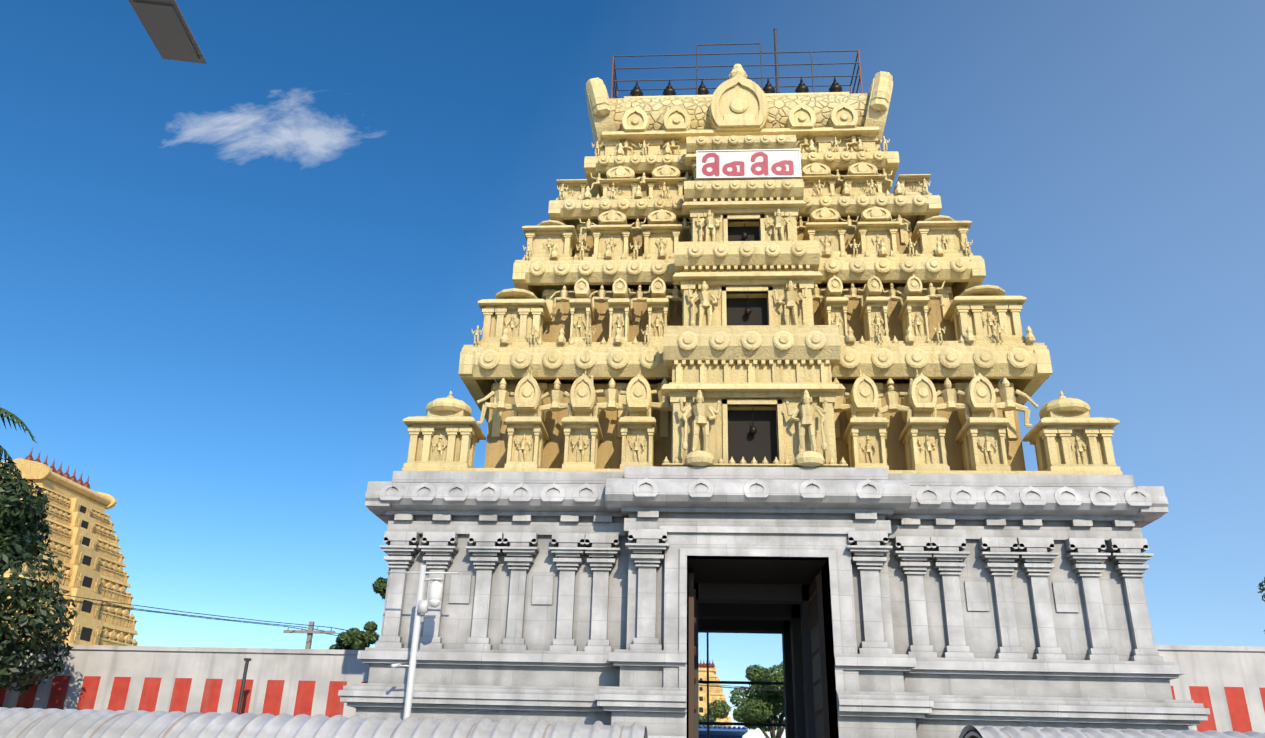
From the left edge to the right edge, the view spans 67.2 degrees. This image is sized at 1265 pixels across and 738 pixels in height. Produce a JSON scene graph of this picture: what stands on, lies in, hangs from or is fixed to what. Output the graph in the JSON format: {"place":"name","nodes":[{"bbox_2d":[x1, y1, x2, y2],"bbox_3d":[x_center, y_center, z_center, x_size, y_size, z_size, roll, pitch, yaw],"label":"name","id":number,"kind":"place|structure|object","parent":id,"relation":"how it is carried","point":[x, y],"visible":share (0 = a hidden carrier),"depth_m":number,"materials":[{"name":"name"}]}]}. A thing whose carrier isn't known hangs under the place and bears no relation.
{"place":"outdoors","nodes":[
{"label":"outdoors","id":0,"kind":"place"},
{"bbox_2d":[0,455,77,693],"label":"tree","id":1,"kind":"object","parent":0,"point":[20,539],"depth_m":20.56,"materials":[{"name":"green plant"}]},
{"bbox_2d":[128,0,206,63],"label":"street light","id":2,"kind":"object","parent":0,"point":[166,27],"visible":1,"depth_m":5.10,"materials":[{"name":"grey metal"}]},
{"bbox_2d":[0,707,647,737],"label":"shelter roof","id":3,"kind":"structure","parent":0,"point":[20,722],"depth_m":14.75,"materials":[{"name":"grey metal"}]},
{"bbox_2d":[329,621,379,649],"bbox_3d":[-8.076,10.155,26.898,1.620,5.944,1.873,0,-23,4],"label":"tree","id":4,"kind":"object","parent":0,"point":[356,638],"depth_m":27.27,"materials":[{"name":"green plant"}]},
{"bbox_2d":[372,576,387,599],"bbox_3d":[-6.774,9.583,27.242,2.066,7.221,1.922,0,-23,4],"label":"tree","id":5,"kind":"object","parent":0,"point":[379,585],"visible":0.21,"depth_m":27.79,"materials":[{"name":"green plant"}]},
{"bbox_2d":[0,0,1264,737],"label":"sky","id":6,"kind":"structure","parent":0,"point":[230,284],"materials":[{"name":"blue"}]},
{"bbox_2d":[698,666,731,726],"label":"gopuram through door","id":7,"kind":"structure","parent":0,"point":[715,692],"depth_m":308.44,"materials":[{"name":"gold paint"}]},
{"bbox_2d":[699,678,702,712],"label":"windows","id":8,"kind":"structure","parent":7,"relation":"attached to","point":[700,699],"depth_m":306.51,"materials":[{"name":"grey"}]},
{"bbox_2d":[698,661,714,667],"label":"roof finials","id":9,"kind":"object","parent":7,"relation":"on","point":[704,665],"visible":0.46,"depth_m":315.01,"materials":[{"name":"red"}]},
{"bbox_2d":[709,661,784,737],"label":"tree","id":10,"kind":"object","parent":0,"point":[761,713],"depth_m":56.44,"materials":[{"name":"green plant"}]},
{"bbox_2d":[484,177,1025,470],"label":"gopuram stucco walls","id":11,"kind":"structure","parent":0,"point":[610,450],"depth_m":21.23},
{"bbox_2d":[402,64,1122,474],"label":"temple tower","id":12,"kind":"structure","parent":0,"point":[788,362],"depth_m":21.25,"materials":[{"name":"beige stone"}]},
{"bbox_2d":[613,43,859,97],"bbox_3d":[3.007,-8.159,28.079,7.144,2.322,1.538,0,-23,4],"label":"metal railing","id":13,"kind":"object","parent":12,"relation":"on","point":[615,87],"visible":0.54,"depth_m":27.59,"materials":[{"name":"grey metal"}]},
{"bbox_2d":[630,75,842,433],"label":"bells","id":14,"kind":"object","parent":12,"relation":"on","point":[802,87],"visible":0.56,"depth_m":27.22,"materials":[{"name":"black metal"}]},
{"bbox_2d":[611,51,862,97],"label":"railing posts","id":15,"kind":"object","parent":12,"relation":"on","point":[850,85],"visible":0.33,"depth_m":27.43,"materials":[{"name":"metal"}]},
{"bbox_2d":[610,93,868,130],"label":"gopuram sala roof scales","id":16,"kind":"object","parent":12,"relation":"attached to","point":[780,107],"visible":0.19,"depth_m":25.53,"materials":[{"name":"beige stone"}]},
{"bbox_2d":[698,150,799,176],"bbox_3d":[2.882,-4.917,23.833,2.500,0.760,0.750,0,-23,4],"label":"sign board","id":17,"kind":"object","parent":12,"relation":"attached to","point":[725,157],"visible":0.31,"depth_m":23.52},
{"bbox_2d":[702,152,793,175],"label":"siva sign letters","id":18,"kind":"object","parent":17,"relation":"attached to","point":[763,165],"visible":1,"depth_m":23.44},
{"bbox_2d":[696,149,801,179],"bbox_3d":[2.861,-5.053,23.512,2.560,0.820,0.090,0,-23,4],"label":"sign frame","id":19,"kind":"object","parent":17,"relation":"attached to","point":[747,177],"visible":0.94,"depth_m":23.40,"materials":[{"name":"grey metal"}]},
{"bbox_2d":[687,179,826,583],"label":"window openings","id":20,"kind":"object","parent":12,"relation":"in","point":[748,446],"visible":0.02,"depth_m":19.67,"materials":[{"name":"black"}]},
{"bbox_2d":[773,28,779,92],"bbox_3d":[4.343,-8.845,28.607,0.120,3.560,0.120,0,-23,4],"label":"lightning rod","id":21,"kind":"object","parent":12,"relation":"on","point":[776,61],"visible":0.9,"depth_m":28.76,"materials":[{"name":"grey metal"}]},
{"bbox_2d":[338,466,1209,737],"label":"stone base","id":22,"kind":"object","parent":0,"point":[954,605],"visible":0.96,"depth_m":18.04,"materials":[{"name":"grey stone"}]},
{"bbox_2d":[687,571,818,737],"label":"gopuram passage lining","id":23,"kind":"object","parent":22,"relation":"in","point":[783,610],"visible":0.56,"depth_m":21.81,"materials":[{"name":"black stone"}]},
{"bbox_2d":[689,573,829,737],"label":"doors","id":24,"kind":"structure","parent":22,"relation":"attached to","point":[819,684],"depth_m":18.39,"materials":[{"name":"wood"}]},
{"bbox_2d":[965,731,980,737],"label":"shelter roof frame","id":25,"kind":"object","parent":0,"point":[969,734],"visible":0.62,"depth_m":14.67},
{"bbox_2d":[959,725,1264,737],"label":"shelter roof","id":26,"kind":"structure","parent":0,"point":[988,731],"depth_m":14.27,"materials":[{"name":"grey metal"}]},
{"bbox_2d":[1258,577,1264,631],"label":"tree","id":27,"kind":"object","parent":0,"point":[1261,584],"visible":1,"depth_m":29.48,"materials":[{"name":"green plant"}]},
{"bbox_3d":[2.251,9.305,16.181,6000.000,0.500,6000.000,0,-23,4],"label":"ground","id":28,"kind":"structure","parent":0,"visible":0},
{"bbox_2d":[0,407,37,477],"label":"coconut palm","id":29,"kind":"object","parent":28,"relation":"on","point":[11,415],"visible":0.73,"depth_m":27.70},
{"bbox_2d":[0,458,137,645],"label":"temple tower","id":30,"kind":"structure","parent":28,"relation":"on","point":[113,625],"depth_m":143.19,"materials":[{"name":"gold paint"}]},
{"bbox_2d":[25,447,89,488],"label":"roof finials","id":31,"kind":"object","parent":30,"relation":"on","point":[60,472],"visible":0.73,"depth_m":149.19,"materials":[{"name":"brown"}]},
{"bbox_2d":[80,505,92,641],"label":"windows","id":32,"kind":"structure","parent":30,"relation":"on","point":[86,633],"depth_m":141.55,"materials":[{"name":"grey"}]},
{"bbox_2d":[0,644,369,717],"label":"compound wall","id":33,"kind":"structure","parent":28,"relation":"on","point":[292,682],"depth_m":22.23,"materials":[{"name":"white paint"}]},
{"bbox_2d":[236,658,250,714],"bbox_3d":[-8.685,8.381,20.568,0.120,4.090,0.120,0,-23,4],"label":"service pole","id":34,"kind":"object","parent":28,"relation":"on","point":[246,660],"visible":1,"depth_m":21.12,"materials":[{"name":"grey metal"}]},
{"bbox_2d":[283,621,334,648],"bbox_3d":[-12.504,13.002,35.481,2.000,7.000,0.260,0,-23,4],"label":"electric pole","id":35,"kind":"object","parent":28,"relation":"on","point":[309,631],"visible":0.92,"depth_m":36.58,"materials":[{"name":"grey concrete"}]},
{"bbox_2d":[0,585,783,690],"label":"power lines","id":36,"kind":"object","parent":35,"relation":"attached to","point":[290,627],"visible":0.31,"depth_m":34.12,"materials":[{"name":"black metal"}]},
{"bbox_2d":[387,565,458,719],"bbox_3d":[-3.997,6.180,16.804,1.360,5.440,0.201,0,-23,4],"label":"cctv pole","id":37,"kind":"object","parent":28,"relation":"on","point":[421,605],"visible":0.88,"depth_m":17.38,"materials":[{"name":"grey metal"}]},
{"bbox_2d":[391,578,443,667],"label":"cctv cameras","id":38,"kind":"object","parent":37,"relation":"attached to","point":[435,591],"visible":1,"depth_m":17.52,"materials":[{"name":"white plastic"}]},
{"bbox_2d":[699,713,724,726],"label":"bush","id":39,"kind":"object","parent":28,"relation":"on","point":[704,718],"visible":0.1,"depth_m":68.68,"materials":[{"name":"green plant"}]},
{"bbox_2d":[699,725,747,737],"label":"blue roof","id":40,"kind":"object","parent":28,"relation":"on","point":[726,732],"visible":0.19,"depth_m":40.59,"materials":[{"name":"blue metal"}]},
{"bbox_2d":[698,633,784,737],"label":"metal bars","id":41,"kind":"object","parent":28,"relation":"on","point":[707,682],"visible":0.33,"depth_m":26.92,"materials":[{"name":"grey metal"}]},
{"bbox_2d":[963,730,982,737],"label":"shelter roof underside","id":42,"kind":"object","parent":28,"relation":"on","point":[976,731],"visible":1,"depth_m":14.88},
{"bbox_2d":[1155,645,1264,732],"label":"compound wall","id":43,"kind":"structure","parent":28,"relation":"on","point":[1225,685],"depth_m":20.85,"materials":[{"name":"white paint"}]}
]}

